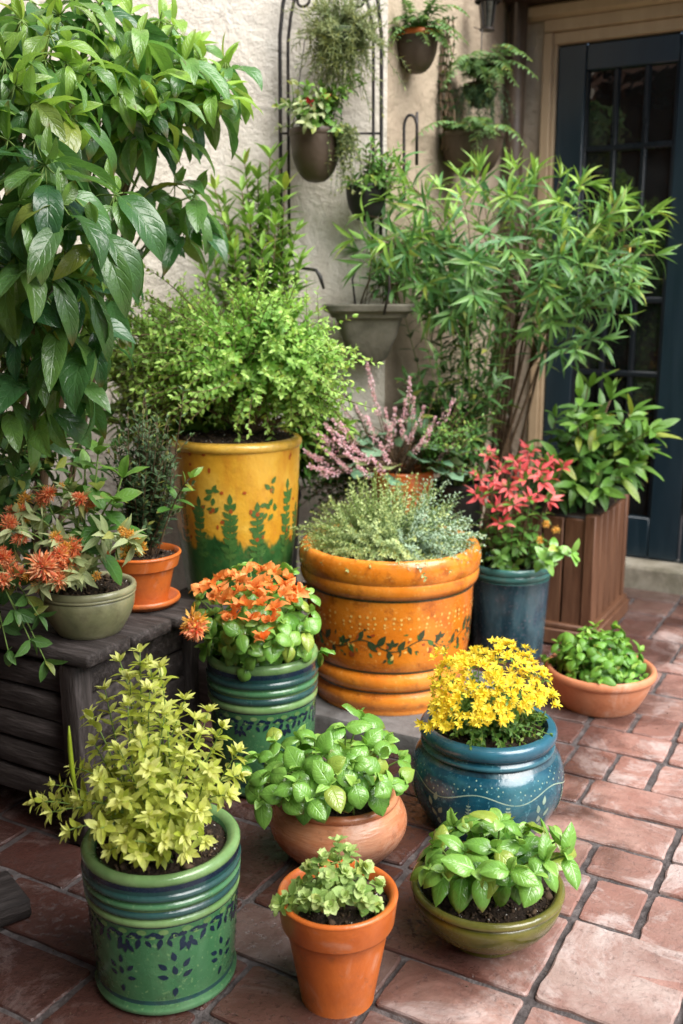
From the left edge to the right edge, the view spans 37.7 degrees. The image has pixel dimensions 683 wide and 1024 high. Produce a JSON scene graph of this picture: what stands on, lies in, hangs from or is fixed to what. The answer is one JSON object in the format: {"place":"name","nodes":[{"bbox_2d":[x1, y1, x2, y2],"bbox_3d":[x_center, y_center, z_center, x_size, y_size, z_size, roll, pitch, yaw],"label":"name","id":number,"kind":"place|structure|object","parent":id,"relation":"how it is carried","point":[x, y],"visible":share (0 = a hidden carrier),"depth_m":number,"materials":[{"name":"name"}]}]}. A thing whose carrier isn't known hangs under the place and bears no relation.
{"place":"outdoors","nodes":[
{"label":"outdoors","id":0,"kind":"place"},
{"bbox_2d":[0,515,682,1023],"bbox_3d":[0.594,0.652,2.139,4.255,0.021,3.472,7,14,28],"label":"paving","id":1,"kind":"structure","parent":0,"point":[598,975],"depth_m":1.77,"materials":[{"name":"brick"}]},
{"bbox_2d":[0,870,31,927],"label":"loose plank","id":2,"kind":"object","parent":1,"relation":"on","point":[15,905],"visible":1,"depth_m":1.77,"materials":[{"name":"grey wood"}]},
{"bbox_2d":[0,582,209,844],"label":"wooden crate","id":3,"kind":"object","parent":1,"relation":"on","point":[66,694],"visible":0.59,"depth_m":2.04,"materials":[{"name":"brown wood"}]},
{"bbox_2d":[0,406,130,682],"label":"potted plant","id":4,"kind":"object","parent":3,"relation":"on","point":[14,484],"visible":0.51,"depth_m":2.03,"materials":[{"name":"green plant"}]},
{"bbox_2d":[0,436,148,639],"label":"potted plant","id":5,"kind":"object","parent":3,"relation":"on","point":[81,596],"visible":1,"depth_m":1.94,"materials":[{"name":"green plant"}]},
{"bbox_2d":[105,386,203,612],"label":"potted plant","id":6,"kind":"object","parent":3,"relation":"on","point":[150,572],"visible":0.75,"depth_m":2.15,"materials":[{"name":"green plant"}]},
{"bbox_2d":[0,0,262,738],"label":"potted plant","id":7,"kind":"object","parent":1,"relation":"on","point":[136,90],"visible":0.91,"depth_m":1.85,"materials":[{"name":"green plant"}]},
{"bbox_2d":[23,643,250,1015],"bbox_3d":[-0.316,0.478,1.567,0.353,0.569,0.302,0,12,0],"label":"potted plant","id":8,"kind":"object","parent":1,"relation":"on","point":[160,861],"visible":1,"depth_m":1.52,"materials":[{"name":"green ceramic"}]},
{"bbox_2d":[0,0,387,614],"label":"stucco wall","id":9,"kind":"structure","parent":1,"relation":"on","point":[252,26],"depth_m":2.96,"materials":[{"name":"beige paint"}]},
{"bbox_2d":[288,267,324,288],"bbox_3d":[-0.116,-0.687,2.938,0.030,0.066,0.179,-11,16,-41],"label":"iron bracket","id":10,"kind":"object","parent":9,"relation":"attached to","point":[318,273],"visible":0.75,"depth_m":2.88,"materials":[{"name":"black metal"}]},
{"bbox_2d":[278,0,382,255],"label":"iron trellis","id":11,"kind":"object","parent":9,"relation":"attached to","point":[373,132],"visible":0.66,"depth_m":2.87,"materials":[{"name":"black metal"}]},
{"bbox_2d":[271,39,366,196],"bbox_3d":[-0.060,-1.111,2.794,0.271,0.440,0.192,0,12,0],"label":"hanging pot","id":12,"kind":"object","parent":11,"relation":"hanging from","point":[319,139],"visible":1,"depth_m":2.77,"materials":[{"name":"brown ceramic"}]},
{"bbox_2d":[282,0,410,121],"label":"hanging basket","id":13,"kind":"object","parent":11,"relation":"hanging from","point":[342,36],"visible":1,"depth_m":2.74,"materials":[{"name":"green plant"}]},
{"bbox_2d":[342,135,410,221],"bbox_3d":[0.096,-0.958,2.872,0.210,0.238,0.165,0,12,0],"label":"hanging pot","id":14,"kind":"object","parent":11,"relation":"hanging from","point":[368,187],"visible":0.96,"depth_m":2.85,"materials":[{"name":"black plastic"}]},
{"bbox_2d":[323,221,433,364],"bbox_3d":[0.108,-0.640,2.921,0.328,0.423,0.221,0,12,0],"label":"wall planter","id":15,"kind":"object","parent":9,"relation":"attached to","point":[370,331],"visible":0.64,"depth_m":2.93,"materials":[{"name":"grey stone"}]},
{"bbox_2d":[95,140,359,576],"bbox_3d":[-0.311,-0.274,2.836,0.773,1.507,0.429,-4,13,-18],"label":"potted plant","id":16,"kind":"object","parent":1,"relation":"on","point":[262,217],"visible":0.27,"depth_m":2.79,"materials":[{"name":"green plant"}]},
{"bbox_2d":[179,581,305,705],"bbox_3d":[-0.279,0.360,2.756,0.302,0.304,0.301,6,13,25],"label":"pot stand","id":17,"kind":"object","parent":1,"relation":"on","point":[204,697],"visible":0.03,"depth_m":2.67,"materials":[{"name":"brown wood"}]},
{"bbox_2d":[96,259,383,604],"bbox_3d":[-0.279,-0.198,2.552,0.688,0.878,0.581,-3,12,-14],"label":"potted plant","id":18,"kind":"object","parent":17,"relation":"on","point":[242,497],"visible":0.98,"depth_m":2.50,"materials":[{"name":"green plant"}]},
{"bbox_2d":[179,558,335,797],"bbox_3d":[-0.175,0.367,2.220,0.324,0.512,0.368,0,12,0],"label":"potted plant","id":19,"kind":"object","parent":1,"relation":"on","point":[262,656],"visible":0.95,"depth_m":2.15,"materials":[{"name":"green ceramic"}]},
{"bbox_2d":[235,703,414,865],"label":"potted plant","id":20,"kind":"object","parent":1,"relation":"on","point":[352,790],"visible":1,"depth_m":1.84,"materials":[{"name":"green plant"}]},
{"bbox_2d":[269,834,397,1018],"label":"potted plant","id":21,"kind":"object","parent":1,"relation":"on","point":[337,913],"visible":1,"depth_m":1.50,"materials":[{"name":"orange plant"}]},
{"bbox_2d":[315,669,506,755],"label":"stone slab","id":22,"kind":"structure","parent":1,"relation":"on","point":[406,731],"depth_m":2.50,"materials":[{"name":"grey stone"}]},
{"bbox_2d":[290,462,489,715],"bbox_3d":[0.123,0.175,2.650,0.522,0.606,0.526,0,12,0],"label":"potted plant","id":23,"kind":"object","parent":22,"relation":"on","point":[394,594],"visible":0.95,"depth_m":2.49,"materials":[{"name":"orange plant"}]},
{"bbox_2d":[384,0,509,526],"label":"return wall","id":24,"kind":"structure","parent":1,"relation":"on","point":[419,94],"depth_m":3.29,"materials":[{"name":"beige paint"}]},
{"bbox_2d":[402,112,417,199],"bbox_3d":[0.202,-1.041,2.927,0.048,0.245,0.009,0,12,0],"label":"iron hook","id":25,"kind":"object","parent":24,"relation":"attached to","point":[416,134],"visible":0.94,"depth_m":2.91,"materials":[{"name":"black metal"}]},
{"bbox_2d":[388,0,469,73],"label":"hanging pot","id":26,"kind":"object","parent":24,"relation":"hanging from","point":[418,39],"visible":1,"depth_m":2.95,"materials":[{"name":"brown ceramic"}]},
{"bbox_2d":[435,15,458,150],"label":"wall vine","id":27,"kind":"object","parent":24,"relation":"attached to","point":[445,114],"depth_m":3.25,"materials":[{"name":"green plant"}]},
{"bbox_2d":[411,116,526,177],"bbox_3d":[0.401,-1.187,3.259,0.367,0.179,0.299,0,12,0],"label":"hanging pot","id":28,"kind":"object","parent":24,"relation":"attached to","point":[478,135],"visible":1,"depth_m":3.22,"materials":[{"name":"brown ceramic"}]},
{"bbox_2d":[436,27,537,155],"bbox_3d":[0.457,-1.390,3.309,0.346,0.460,0.261,0,12,0],"label":"fern basket","id":29,"kind":"object","parent":24,"relation":"attached to","point":[479,91],"visible":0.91,"depth_m":3.28,"materials":[{"name":"green plant"}]},
{"bbox_2d":[474,0,500,32],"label":"wall lantern","id":30,"kind":"object","parent":24,"relation":"attached to","point":[487,9],"depth_m":3.33,"materials":[{"name":"black metal"}]},
{"bbox_2d":[394,292,522,641],"bbox_3d":[0.358,-0.124,3.087,0.418,1.108,0.332,0,12,0],"label":"potted plant","id":31,"kind":"object","parent":1,"relation":"on","point":[458,486],"visible":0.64,"depth_m":3.03,"materials":[{"name":"green plant"}]},
{"bbox_2d":[410,636,564,840],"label":"potted plant","id":32,"kind":"object","parent":1,"relation":"on","point":[479,747],"visible":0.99,"depth_m":1.99,"materials":[{"name":"blue ceramic"}]},
{"bbox_2d":[409,807,580,957],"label":"potted plant","id":33,"kind":"object","parent":1,"relation":"on","point":[492,886],"visible":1,"depth_m":1.61,"materials":[{"name":"green plant"}]},
{"bbox_2d":[329,144,680,552],"bbox_3d":[0.484,-0.352,3.121,1.042,1.540,0.733,0,12,0],"label":"potted plant","id":34,"kind":"object","parent":1,"relation":"on","point":[471,267],"visible":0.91,"depth_m":2.95,"materials":[{"name":"green plant"}]},
{"bbox_2d":[465,439,579,662],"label":"potted plant","id":35,"kind":"object","parent":1,"relation":"on","point":[510,591],"visible":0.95,"depth_m":2.98,"materials":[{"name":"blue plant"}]},
{"bbox_2d":[503,0,682,531],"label":"tan wall","id":36,"kind":"structure","parent":1,"relation":"on","point":[553,26],"depth_m":3.71,"materials":[{"name":"paint"}]},
{"bbox_2d":[495,2,527,518],"bbox_3d":[0.651,-1.048,3.838,0.073,2.600,0.074,0,12,0],"label":"downpipe","id":37,"kind":"object","parent":36,"relation":"attached to","point":[518,27],"visible":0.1,"depth_m":3.72,"materials":[{"name":"brown metal"}]},
{"bbox_2d":[542,33,682,561],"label":"french door","id":38,"kind":"structure","parent":36,"relation":"attached to","point":[619,119],"depth_m":3.70,"materials":[{"name":"teal paint"}]},
{"bbox_2d":[542,33,682,560],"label":"door leaf","id":39,"kind":"structure","parent":38,"relation":"in","point":[620,102],"depth_m":3.70,"materials":[{"name":"teal paint"}]},
{"bbox_2d":[679,518,682,561],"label":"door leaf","id":40,"kind":"structure","parent":38,"relation":"in","point":[681,546],"depth_m":3.81,"materials":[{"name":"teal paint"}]},
{"bbox_2d":[512,366,680,644],"bbox_3d":[0.836,-0.040,3.231,0.492,0.883,0.625,7,14,28],"label":"planter box","id":41,"kind":"object","parent":1,"relation":"on","point":[591,513],"visible":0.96,"depth_m":3.12,"materials":[{"name":"brown wood"}]},
{"bbox_2d":[540,620,656,717],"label":"potted plant","id":42,"kind":"object","parent":1,"relation":"on","point":[606,674],"visible":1,"depth_m":2.62,"materials":[{"name":"green plant"}]},
{"bbox_2d":[624,555,682,594],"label":"door step","id":43,"kind":"object","parent":1,"relation":"on","point":[652,574],"depth_m":3.78,"materials":[{"name":"concrete"}]},
{"bbox_3d":[0.178,0.294,3.096,0.181,0.286,0.183,6,13,25],"label":"pot stand","id":44,"kind":"object","parent":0,"visible":0},
{"bbox_2d":[297,362,498,521],"bbox_3d":[0.124,-0.143,2.984,0.628,0.619,0.407,-1,12,-6],"label":"potted plant","id":45,"kind":"object","parent":44,"relation":"on","point":[357,458],"visible":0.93,"depth_m":2.92,"materials":[{"name":"pink plant"}]}
]}

